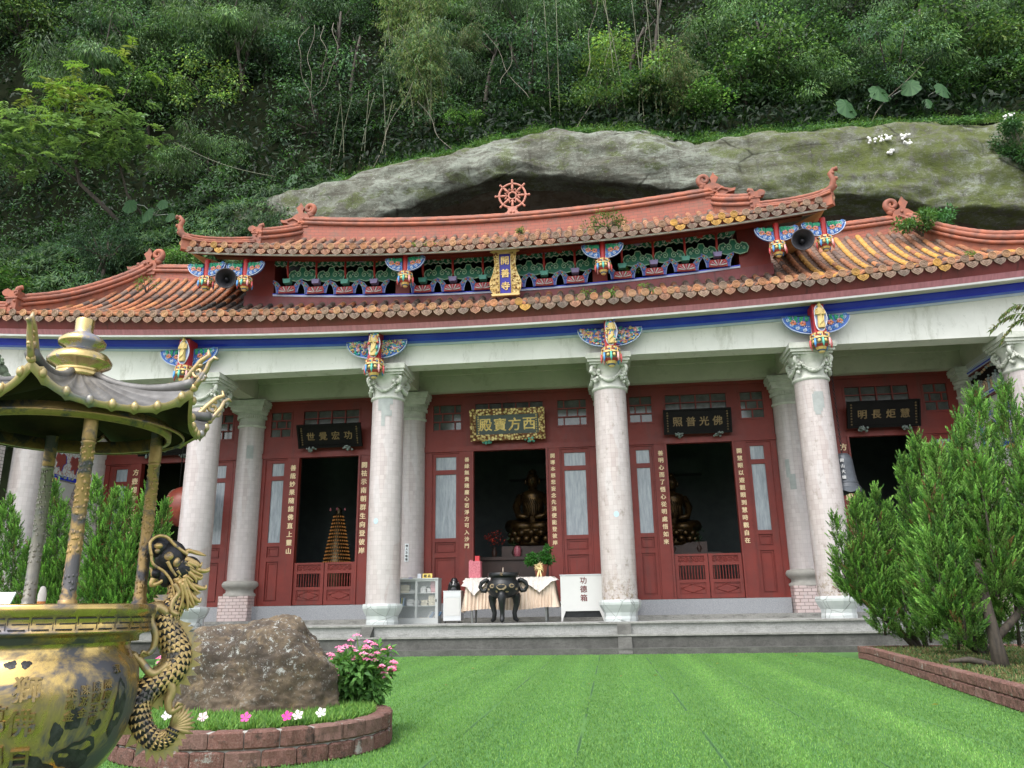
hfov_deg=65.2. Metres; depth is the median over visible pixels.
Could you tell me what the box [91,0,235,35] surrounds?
bamboo thicket
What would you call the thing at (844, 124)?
edge weed
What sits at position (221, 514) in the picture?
side door
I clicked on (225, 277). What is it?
loudspeaker
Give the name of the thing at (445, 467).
side door
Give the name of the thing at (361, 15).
forest tree
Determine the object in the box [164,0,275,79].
bamboo thicket
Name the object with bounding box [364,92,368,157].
bamboo cane
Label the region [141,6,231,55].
bamboo thicket
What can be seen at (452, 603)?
steel locker
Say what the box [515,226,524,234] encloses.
roof weed
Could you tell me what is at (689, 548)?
altar
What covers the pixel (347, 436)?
signboard
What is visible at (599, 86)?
dead cane
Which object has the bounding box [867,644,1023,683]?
planter moss
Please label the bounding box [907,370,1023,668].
conifer
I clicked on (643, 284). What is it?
roof weed
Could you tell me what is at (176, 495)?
lantern
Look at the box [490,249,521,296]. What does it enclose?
name board
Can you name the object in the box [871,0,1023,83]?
forest tree
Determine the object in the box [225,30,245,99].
bare trunk
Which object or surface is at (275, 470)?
side door
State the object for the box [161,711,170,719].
flower
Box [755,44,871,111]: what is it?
bamboo thicket
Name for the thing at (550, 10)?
bamboo thicket
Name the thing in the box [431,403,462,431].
transom window
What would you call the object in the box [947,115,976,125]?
edge weed
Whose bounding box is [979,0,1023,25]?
forest tree
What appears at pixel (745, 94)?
leafy bush
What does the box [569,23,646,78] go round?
forest tree
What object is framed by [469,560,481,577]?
plastic box
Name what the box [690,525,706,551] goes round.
flower vase
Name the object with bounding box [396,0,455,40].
bamboo clump
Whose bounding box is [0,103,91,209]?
forest tree
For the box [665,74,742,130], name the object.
leafy bush
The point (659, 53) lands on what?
forest tree
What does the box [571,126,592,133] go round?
edge weed
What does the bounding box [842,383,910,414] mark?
transom window
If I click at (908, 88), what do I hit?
elephant ear plant
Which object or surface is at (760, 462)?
side door
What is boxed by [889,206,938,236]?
roof shrub
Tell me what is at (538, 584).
lace runner
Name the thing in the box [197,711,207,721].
flower
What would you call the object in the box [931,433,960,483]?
side door
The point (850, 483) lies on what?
bell
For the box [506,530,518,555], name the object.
flower vase
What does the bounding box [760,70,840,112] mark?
leafy bush
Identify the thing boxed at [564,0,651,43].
forest tree
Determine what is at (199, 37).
forest tree
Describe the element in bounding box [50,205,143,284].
forest tree
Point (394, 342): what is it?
temple hall
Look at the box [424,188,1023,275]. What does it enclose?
cave rock
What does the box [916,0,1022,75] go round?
bamboo thicket
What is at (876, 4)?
forest tree
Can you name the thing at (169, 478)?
bank
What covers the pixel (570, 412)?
transom window
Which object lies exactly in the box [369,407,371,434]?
transom window
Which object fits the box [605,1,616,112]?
bamboo cane
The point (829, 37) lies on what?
forest tree
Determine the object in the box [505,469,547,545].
buddha statue
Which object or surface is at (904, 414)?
signboard
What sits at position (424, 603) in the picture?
book stack
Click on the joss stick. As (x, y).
(42, 595)
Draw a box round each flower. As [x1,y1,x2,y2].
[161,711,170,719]
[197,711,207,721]
[241,712,250,721]
[281,711,291,720]
[292,710,302,725]
[315,707,325,716]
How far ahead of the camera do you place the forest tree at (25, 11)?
47.52 m
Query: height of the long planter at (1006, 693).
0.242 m
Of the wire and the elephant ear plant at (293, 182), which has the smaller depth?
the wire
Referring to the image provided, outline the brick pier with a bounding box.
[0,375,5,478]
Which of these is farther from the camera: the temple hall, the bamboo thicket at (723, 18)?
the bamboo thicket at (723, 18)
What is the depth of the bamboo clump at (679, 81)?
36.97 m
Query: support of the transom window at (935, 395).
in the temple hall
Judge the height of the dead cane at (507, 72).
4.411 m
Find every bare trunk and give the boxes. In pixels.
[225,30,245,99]
[241,16,261,86]
[333,11,341,90]
[348,36,366,98]
[482,38,498,118]
[628,19,655,73]
[644,0,661,59]
[748,20,774,47]
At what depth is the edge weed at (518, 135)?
33.85 m
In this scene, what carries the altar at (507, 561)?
on the temple hall
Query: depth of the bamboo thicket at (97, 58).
42.40 m
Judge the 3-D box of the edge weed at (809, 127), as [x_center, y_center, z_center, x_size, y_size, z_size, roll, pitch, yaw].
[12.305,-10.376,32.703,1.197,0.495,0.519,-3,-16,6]
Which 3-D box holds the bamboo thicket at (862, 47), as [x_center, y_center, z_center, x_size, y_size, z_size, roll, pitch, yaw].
[18.421,-13.083,37.356,6.885,8.423,5.929,-10,-18,29]
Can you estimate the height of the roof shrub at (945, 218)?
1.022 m
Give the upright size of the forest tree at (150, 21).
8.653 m
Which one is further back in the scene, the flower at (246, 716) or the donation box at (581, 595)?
the donation box at (581, 595)
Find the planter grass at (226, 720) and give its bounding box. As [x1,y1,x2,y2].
[151,698,377,730]
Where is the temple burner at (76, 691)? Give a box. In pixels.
[0,312,231,767]
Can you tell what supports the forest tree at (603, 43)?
on the hillside
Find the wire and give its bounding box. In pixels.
[174,142,275,176]
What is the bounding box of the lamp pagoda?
[323,507,350,604]
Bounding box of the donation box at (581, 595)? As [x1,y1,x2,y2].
[560,574,603,620]
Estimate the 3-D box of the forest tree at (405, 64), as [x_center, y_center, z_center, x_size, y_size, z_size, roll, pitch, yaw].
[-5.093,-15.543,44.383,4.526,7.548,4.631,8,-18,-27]
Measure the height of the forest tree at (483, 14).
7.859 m
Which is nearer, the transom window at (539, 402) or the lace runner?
the lace runner
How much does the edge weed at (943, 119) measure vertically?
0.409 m
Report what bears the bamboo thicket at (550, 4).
on the hillside
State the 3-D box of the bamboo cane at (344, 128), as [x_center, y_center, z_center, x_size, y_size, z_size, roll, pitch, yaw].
[-8.144,-11.061,38.473,0.721,6.146,0.062,-3,-16,6]
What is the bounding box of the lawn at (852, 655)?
[101,652,1023,767]
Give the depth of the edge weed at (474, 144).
34.36 m
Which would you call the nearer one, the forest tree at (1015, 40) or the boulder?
the boulder
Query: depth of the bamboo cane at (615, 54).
38.18 m
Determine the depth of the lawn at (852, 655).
7.88 m
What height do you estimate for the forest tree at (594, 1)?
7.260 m
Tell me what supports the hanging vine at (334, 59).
hanging from the forest tree at (302, 96)
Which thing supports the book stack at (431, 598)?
on the bookcase
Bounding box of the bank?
[0,204,249,589]
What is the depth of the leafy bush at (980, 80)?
36.20 m
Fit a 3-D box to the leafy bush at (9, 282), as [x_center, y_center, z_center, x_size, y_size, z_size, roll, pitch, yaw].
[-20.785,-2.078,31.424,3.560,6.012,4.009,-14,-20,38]
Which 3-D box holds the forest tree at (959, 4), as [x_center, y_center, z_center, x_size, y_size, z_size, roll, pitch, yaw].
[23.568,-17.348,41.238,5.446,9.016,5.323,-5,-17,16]
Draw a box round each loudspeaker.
[215,268,236,287]
[791,226,814,249]
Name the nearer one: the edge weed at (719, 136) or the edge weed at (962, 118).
the edge weed at (962, 118)
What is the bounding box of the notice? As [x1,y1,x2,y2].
[405,544,408,561]
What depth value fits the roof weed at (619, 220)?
23.55 m
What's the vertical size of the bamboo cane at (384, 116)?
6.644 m
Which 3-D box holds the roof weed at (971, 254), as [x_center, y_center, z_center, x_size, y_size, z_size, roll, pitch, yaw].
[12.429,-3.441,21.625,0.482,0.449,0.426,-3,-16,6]
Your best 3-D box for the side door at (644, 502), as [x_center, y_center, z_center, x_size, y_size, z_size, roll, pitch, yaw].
[3.964,4.082,23.950,0.772,4.577,0.130,-3,-16,6]
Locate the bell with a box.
[831,367,861,495]
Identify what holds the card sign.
on the bookcase
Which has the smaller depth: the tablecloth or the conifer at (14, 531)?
the conifer at (14, 531)
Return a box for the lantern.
[166,446,183,526]
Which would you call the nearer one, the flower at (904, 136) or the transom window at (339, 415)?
the transom window at (339, 415)
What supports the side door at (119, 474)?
in the temple hall
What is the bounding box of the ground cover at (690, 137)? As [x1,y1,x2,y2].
[262,95,1023,199]
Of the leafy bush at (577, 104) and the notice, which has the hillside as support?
the leafy bush at (577, 104)
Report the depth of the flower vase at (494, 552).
25.91 m
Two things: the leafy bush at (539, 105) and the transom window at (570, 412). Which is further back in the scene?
the leafy bush at (539, 105)
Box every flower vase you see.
[485,531,504,556]
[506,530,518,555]
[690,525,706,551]
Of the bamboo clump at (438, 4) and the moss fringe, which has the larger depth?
the bamboo clump at (438, 4)
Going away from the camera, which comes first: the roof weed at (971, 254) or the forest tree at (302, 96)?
the roof weed at (971, 254)
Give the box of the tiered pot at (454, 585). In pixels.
[448,578,460,590]
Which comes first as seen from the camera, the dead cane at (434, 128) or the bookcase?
the bookcase
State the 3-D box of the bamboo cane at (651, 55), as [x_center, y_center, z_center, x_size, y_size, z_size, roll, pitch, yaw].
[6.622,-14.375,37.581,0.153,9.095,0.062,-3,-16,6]
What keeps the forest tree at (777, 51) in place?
on the hillside
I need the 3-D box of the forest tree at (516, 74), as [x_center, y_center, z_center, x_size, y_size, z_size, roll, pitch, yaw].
[0.947,-13.210,39.258,5.982,9.684,6.120,13,-21,-40]
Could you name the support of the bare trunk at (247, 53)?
on the hillside
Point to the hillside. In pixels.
(18, 80)
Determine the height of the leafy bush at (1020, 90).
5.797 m
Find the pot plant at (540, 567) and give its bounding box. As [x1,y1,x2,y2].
[523,543,555,590]
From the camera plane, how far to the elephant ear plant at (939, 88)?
34.85 m
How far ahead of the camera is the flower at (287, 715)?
5.74 m
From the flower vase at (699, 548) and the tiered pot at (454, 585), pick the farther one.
the flower vase at (699, 548)
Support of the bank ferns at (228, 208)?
on the bank
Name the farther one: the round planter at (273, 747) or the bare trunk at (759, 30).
the bare trunk at (759, 30)
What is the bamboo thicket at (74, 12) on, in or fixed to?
on the hillside
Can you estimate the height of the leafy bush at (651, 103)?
7.313 m
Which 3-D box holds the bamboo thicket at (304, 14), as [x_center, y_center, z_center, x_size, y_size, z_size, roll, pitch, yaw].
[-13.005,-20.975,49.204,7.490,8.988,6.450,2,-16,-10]
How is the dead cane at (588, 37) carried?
on the hillside
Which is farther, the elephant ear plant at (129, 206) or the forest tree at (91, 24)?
the forest tree at (91, 24)
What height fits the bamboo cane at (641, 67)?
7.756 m
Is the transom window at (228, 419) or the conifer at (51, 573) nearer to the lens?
the conifer at (51, 573)
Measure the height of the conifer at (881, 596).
3.440 m
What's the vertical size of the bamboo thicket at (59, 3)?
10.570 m
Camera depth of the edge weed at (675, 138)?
33.09 m
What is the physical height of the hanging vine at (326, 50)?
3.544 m
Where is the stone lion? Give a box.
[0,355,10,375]
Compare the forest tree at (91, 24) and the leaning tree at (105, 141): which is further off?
the forest tree at (91, 24)
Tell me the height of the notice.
0.530 m
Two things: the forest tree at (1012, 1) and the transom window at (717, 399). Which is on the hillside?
the forest tree at (1012, 1)
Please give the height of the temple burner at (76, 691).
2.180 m
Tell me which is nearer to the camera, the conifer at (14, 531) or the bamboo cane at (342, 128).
the conifer at (14, 531)
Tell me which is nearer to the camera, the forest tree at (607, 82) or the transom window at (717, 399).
the transom window at (717, 399)
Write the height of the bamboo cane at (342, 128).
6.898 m
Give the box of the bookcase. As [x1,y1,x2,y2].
[398,578,441,623]
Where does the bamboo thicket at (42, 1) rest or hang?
on the hillside
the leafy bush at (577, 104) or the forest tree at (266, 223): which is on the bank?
the forest tree at (266, 223)
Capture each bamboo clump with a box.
[371,0,422,55]
[375,0,461,138]
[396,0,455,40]
[438,6,490,85]
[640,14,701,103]
[642,37,712,129]
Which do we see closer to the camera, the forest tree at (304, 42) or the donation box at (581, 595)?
the donation box at (581, 595)
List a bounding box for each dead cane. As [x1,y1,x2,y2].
[373,82,412,166]
[417,101,450,148]
[485,33,529,98]
[577,36,614,125]
[586,0,597,75]
[872,52,938,120]
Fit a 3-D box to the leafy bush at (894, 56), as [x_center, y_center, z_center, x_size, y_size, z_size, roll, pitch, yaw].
[17.823,-12.358,37.068,3.560,6.529,4.009,-4,-16,11]
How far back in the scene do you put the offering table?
21.66 m
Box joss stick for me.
[37,586,46,603]
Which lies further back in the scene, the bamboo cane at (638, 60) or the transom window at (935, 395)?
the bamboo cane at (638, 60)
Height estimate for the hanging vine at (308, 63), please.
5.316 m
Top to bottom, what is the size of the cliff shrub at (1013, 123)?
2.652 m
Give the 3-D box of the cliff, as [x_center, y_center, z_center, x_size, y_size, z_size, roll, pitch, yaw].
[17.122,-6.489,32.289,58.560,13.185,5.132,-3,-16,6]
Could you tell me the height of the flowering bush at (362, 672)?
0.739 m
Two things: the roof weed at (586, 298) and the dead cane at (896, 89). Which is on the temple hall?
the roof weed at (586, 298)
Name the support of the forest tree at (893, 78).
on the hillside
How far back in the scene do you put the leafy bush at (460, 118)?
38.39 m
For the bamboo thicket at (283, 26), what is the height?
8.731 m
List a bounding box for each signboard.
[138,444,186,458]
[296,422,362,451]
[469,407,545,443]
[663,407,732,437]
[846,398,920,431]
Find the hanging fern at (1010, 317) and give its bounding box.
[988,303,1023,346]
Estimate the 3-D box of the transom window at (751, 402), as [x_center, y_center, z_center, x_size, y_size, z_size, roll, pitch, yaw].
[7.326,0.640,24.496,0.780,0.920,0.115,-3,-16,6]
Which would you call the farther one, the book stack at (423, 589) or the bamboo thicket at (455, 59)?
the bamboo thicket at (455, 59)
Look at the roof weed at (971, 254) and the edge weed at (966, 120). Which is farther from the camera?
the edge weed at (966, 120)
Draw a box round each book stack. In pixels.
[400,585,410,592]
[407,599,414,605]
[420,586,427,592]
[421,600,428,605]
[428,595,434,604]
[430,581,434,592]
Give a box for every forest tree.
[0,0,84,49]
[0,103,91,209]
[49,0,165,83]
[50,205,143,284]
[95,0,200,83]
[98,47,193,147]
[159,44,253,117]
[174,1,264,95]
[231,212,284,236]
[256,6,363,102]
[256,40,397,152]
[295,0,375,40]
[379,32,453,106]
[440,8,502,70]
[476,12,593,120]
[519,15,603,111]
[544,18,641,86]
[550,57,657,122]
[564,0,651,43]
[567,0,638,19]
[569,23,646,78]
[617,33,695,125]
[681,20,773,88]
[684,0,771,50]
[705,8,794,56]
[709,0,843,105]
[713,0,839,81]
[756,1,861,79]
[825,7,921,91]
[834,11,971,114]
[850,0,927,26]
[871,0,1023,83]
[907,0,1009,37]
[951,11,1023,85]
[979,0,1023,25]
[979,0,1023,55]
[981,1,1023,96]
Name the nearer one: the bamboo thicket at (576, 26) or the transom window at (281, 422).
the transom window at (281, 422)
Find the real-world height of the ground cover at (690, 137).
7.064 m
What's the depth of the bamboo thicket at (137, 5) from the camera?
49.49 m
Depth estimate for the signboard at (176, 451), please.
25.90 m
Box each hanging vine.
[307,25,314,118]
[314,23,337,96]
[320,26,326,84]
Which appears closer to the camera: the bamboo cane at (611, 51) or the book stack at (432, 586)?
the book stack at (432, 586)
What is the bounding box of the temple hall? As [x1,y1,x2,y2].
[0,166,1023,658]
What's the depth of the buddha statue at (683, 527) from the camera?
25.55 m
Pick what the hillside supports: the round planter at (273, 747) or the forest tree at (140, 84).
the forest tree at (140, 84)
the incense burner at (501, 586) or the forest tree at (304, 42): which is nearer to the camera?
the incense burner at (501, 586)
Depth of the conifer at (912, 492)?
13.83 m
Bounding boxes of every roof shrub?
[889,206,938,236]
[930,202,960,224]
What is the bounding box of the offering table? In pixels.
[471,607,548,622]
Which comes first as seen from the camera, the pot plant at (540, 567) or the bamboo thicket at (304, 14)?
the pot plant at (540, 567)
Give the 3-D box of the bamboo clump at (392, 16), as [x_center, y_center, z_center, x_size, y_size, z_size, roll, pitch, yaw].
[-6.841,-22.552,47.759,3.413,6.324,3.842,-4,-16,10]
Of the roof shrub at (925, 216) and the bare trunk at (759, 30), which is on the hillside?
the bare trunk at (759, 30)
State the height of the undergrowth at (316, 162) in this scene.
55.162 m
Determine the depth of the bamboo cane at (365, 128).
38.68 m
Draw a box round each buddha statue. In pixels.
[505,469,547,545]
[668,473,701,544]
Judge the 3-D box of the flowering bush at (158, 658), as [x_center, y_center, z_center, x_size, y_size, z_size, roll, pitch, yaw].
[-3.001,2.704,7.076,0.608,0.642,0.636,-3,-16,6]
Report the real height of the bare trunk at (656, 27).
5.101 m
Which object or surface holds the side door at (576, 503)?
in the temple hall
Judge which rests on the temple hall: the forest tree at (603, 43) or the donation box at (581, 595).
the donation box at (581, 595)
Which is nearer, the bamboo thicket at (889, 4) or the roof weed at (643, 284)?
the roof weed at (643, 284)
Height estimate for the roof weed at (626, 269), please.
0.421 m
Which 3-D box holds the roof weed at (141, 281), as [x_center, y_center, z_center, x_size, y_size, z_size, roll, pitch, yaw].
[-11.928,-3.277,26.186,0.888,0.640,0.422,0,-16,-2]
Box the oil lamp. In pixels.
[514,546,520,555]
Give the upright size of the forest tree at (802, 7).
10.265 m
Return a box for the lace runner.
[461,576,558,595]
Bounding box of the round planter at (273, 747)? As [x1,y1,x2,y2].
[107,704,392,767]
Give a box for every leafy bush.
[0,258,48,300]
[163,238,219,263]
[436,103,484,142]
[505,91,558,123]
[553,88,598,123]
[604,55,673,120]
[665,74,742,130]
[694,36,779,113]
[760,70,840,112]
[855,42,935,110]
[918,54,993,106]
[980,53,1023,99]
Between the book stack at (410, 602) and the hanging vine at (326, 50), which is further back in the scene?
the hanging vine at (326, 50)
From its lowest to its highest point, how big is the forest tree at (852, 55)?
7.658 m
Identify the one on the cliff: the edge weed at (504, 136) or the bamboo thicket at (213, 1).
the edge weed at (504, 136)
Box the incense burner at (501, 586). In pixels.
[478,572,528,622]
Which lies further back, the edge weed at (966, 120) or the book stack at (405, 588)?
the edge weed at (966, 120)
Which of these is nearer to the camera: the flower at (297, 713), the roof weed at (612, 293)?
the flower at (297, 713)
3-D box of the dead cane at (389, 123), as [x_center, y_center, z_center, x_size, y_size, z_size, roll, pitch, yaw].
[-5.692,-11.959,37.473,2.010,5.309,0.098,2,-16,-12]
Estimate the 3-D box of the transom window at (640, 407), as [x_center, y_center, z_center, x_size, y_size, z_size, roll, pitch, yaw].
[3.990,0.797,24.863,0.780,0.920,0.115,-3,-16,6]
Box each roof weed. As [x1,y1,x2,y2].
[133,275,160,292]
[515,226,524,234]
[576,288,595,299]
[579,206,628,233]
[600,287,617,298]
[622,266,641,278]
[638,282,655,295]
[963,250,975,256]
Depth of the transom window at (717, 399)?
24.74 m
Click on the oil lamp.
(517, 550)
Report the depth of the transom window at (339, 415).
26.01 m
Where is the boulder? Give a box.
[173,614,339,712]
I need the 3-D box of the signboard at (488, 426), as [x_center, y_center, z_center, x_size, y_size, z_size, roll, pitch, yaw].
[-0.137,1.302,24.828,2.364,1.093,0.403,-3,-16,6]
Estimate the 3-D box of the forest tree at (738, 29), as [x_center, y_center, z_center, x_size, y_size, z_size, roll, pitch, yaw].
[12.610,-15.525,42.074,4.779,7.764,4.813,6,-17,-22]
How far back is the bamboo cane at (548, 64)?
38.39 m
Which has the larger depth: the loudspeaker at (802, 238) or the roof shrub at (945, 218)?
the roof shrub at (945, 218)
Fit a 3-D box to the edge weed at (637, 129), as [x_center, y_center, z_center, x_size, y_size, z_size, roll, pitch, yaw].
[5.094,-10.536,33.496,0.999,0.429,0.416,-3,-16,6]
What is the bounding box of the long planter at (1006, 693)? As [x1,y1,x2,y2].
[857,644,1023,712]
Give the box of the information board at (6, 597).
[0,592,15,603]
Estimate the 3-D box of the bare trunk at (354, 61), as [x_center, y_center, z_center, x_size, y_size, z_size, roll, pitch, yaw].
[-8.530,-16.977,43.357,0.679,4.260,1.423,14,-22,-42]
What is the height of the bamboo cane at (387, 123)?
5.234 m
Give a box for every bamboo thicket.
[0,0,57,47]
[7,0,77,23]
[13,0,157,119]
[63,0,161,42]
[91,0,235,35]
[101,0,178,17]
[120,0,249,75]
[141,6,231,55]
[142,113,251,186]
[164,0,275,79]
[177,0,299,22]
[210,0,319,77]
[247,0,356,38]
[374,15,506,103]
[432,0,532,40]
[458,0,591,60]
[521,0,585,15]
[534,11,621,75]
[669,0,791,67]
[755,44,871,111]
[765,0,850,22]
[840,9,988,106]
[848,0,963,49]
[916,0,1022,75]
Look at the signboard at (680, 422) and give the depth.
24.20 m
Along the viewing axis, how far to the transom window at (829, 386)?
24.19 m
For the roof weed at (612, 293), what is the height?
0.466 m
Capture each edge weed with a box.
[471,140,484,147]
[489,132,509,140]
[509,133,522,138]
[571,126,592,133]
[625,127,643,131]
[672,137,685,141]
[692,137,709,144]
[708,132,732,141]
[800,124,824,130]
[809,122,836,131]
[830,122,849,127]
[925,116,949,124]
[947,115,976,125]
[953,117,976,125]
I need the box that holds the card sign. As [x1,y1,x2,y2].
[422,573,431,577]
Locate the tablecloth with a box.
[461,581,560,611]
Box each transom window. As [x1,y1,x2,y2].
[220,413,234,440]
[269,410,293,438]
[302,407,360,424]
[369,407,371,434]
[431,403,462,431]
[473,399,544,414]
[555,397,587,426]
[627,394,653,423]
[663,391,727,409]
[737,389,766,419]
[829,386,834,415]
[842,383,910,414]
[920,381,951,411]
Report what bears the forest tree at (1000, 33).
on the hillside
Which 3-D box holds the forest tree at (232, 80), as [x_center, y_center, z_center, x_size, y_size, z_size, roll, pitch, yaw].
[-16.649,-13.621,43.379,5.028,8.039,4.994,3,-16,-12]
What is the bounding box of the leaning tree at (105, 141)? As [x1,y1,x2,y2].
[0,35,173,232]
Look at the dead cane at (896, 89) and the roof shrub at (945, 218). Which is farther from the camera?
the dead cane at (896, 89)
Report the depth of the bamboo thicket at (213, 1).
50.25 m
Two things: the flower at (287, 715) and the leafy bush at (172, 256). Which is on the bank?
the leafy bush at (172, 256)
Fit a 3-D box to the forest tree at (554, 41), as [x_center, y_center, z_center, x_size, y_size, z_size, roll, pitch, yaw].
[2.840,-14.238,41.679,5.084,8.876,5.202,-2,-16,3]
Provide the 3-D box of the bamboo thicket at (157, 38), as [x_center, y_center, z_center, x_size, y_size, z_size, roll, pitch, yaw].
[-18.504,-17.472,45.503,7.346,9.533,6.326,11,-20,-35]
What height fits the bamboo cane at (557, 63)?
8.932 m
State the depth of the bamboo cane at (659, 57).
38.03 m
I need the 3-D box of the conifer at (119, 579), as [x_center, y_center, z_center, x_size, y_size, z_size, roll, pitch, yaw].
[-8.833,4.013,18.040,2.391,4.231,1.291,-3,-16,6]
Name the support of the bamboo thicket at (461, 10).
on the hillside
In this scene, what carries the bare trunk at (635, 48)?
on the hillside
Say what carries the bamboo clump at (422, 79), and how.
on the hillside
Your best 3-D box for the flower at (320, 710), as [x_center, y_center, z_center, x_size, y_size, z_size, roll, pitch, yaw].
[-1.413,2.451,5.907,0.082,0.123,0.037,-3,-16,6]
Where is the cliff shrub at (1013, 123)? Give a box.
[986,114,1023,169]
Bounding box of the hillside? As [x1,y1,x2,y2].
[0,0,1023,264]
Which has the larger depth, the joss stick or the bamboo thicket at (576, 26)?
the bamboo thicket at (576, 26)
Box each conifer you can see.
[0,489,26,603]
[9,474,84,603]
[76,472,173,603]
[825,480,946,646]
[893,426,1013,655]
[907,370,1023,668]
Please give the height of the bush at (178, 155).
6.566 m
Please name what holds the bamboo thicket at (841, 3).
on the hillside
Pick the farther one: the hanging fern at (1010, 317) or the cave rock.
the cave rock
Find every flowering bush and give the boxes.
[139,656,163,709]
[327,634,400,704]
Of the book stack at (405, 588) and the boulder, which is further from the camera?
the book stack at (405, 588)
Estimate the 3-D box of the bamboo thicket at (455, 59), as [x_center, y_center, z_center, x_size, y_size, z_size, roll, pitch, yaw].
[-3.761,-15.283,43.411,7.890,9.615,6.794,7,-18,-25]
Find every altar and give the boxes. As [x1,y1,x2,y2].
[480,546,548,577]
[674,541,721,598]
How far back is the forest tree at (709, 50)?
39.61 m
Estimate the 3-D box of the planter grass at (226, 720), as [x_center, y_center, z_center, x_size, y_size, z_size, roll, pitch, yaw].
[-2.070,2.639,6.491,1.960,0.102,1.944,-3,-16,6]
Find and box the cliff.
[225,121,1023,268]
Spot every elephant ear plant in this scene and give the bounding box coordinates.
[122,199,174,223]
[267,175,302,195]
[836,80,921,119]
[900,79,950,109]
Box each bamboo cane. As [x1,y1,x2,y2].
[329,104,340,174]
[337,98,351,163]
[339,85,344,172]
[359,93,374,162]
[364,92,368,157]
[382,101,392,153]
[383,83,385,157]
[544,6,551,123]
[556,7,559,123]
[603,1,625,118]
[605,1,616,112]
[631,0,644,122]
[639,19,647,111]
[646,1,657,125]
[657,0,662,122]
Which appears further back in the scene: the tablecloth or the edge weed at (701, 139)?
the edge weed at (701, 139)
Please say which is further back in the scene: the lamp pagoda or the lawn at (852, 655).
the lamp pagoda
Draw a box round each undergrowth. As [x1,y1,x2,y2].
[0,0,1023,254]
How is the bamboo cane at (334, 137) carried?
on the hillside
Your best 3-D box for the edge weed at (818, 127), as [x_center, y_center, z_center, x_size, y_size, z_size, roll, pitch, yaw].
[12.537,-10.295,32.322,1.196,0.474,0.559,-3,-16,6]
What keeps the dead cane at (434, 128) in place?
on the hillside
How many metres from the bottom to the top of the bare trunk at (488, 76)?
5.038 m
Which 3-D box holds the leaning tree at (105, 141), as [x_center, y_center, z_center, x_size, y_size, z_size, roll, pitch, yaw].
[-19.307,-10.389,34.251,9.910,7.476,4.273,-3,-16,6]
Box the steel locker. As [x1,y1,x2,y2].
[443,591,463,622]
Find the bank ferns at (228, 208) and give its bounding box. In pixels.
[0,173,349,458]
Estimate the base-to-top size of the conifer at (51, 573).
4.214 m
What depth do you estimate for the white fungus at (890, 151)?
30.93 m
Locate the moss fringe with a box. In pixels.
[275,108,1023,193]
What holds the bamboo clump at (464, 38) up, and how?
on the hillside
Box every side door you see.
[96,464,130,598]
[206,461,233,606]
[255,459,287,605]
[430,452,459,602]
[560,447,594,574]
[629,445,662,599]
[745,440,787,597]
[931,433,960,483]

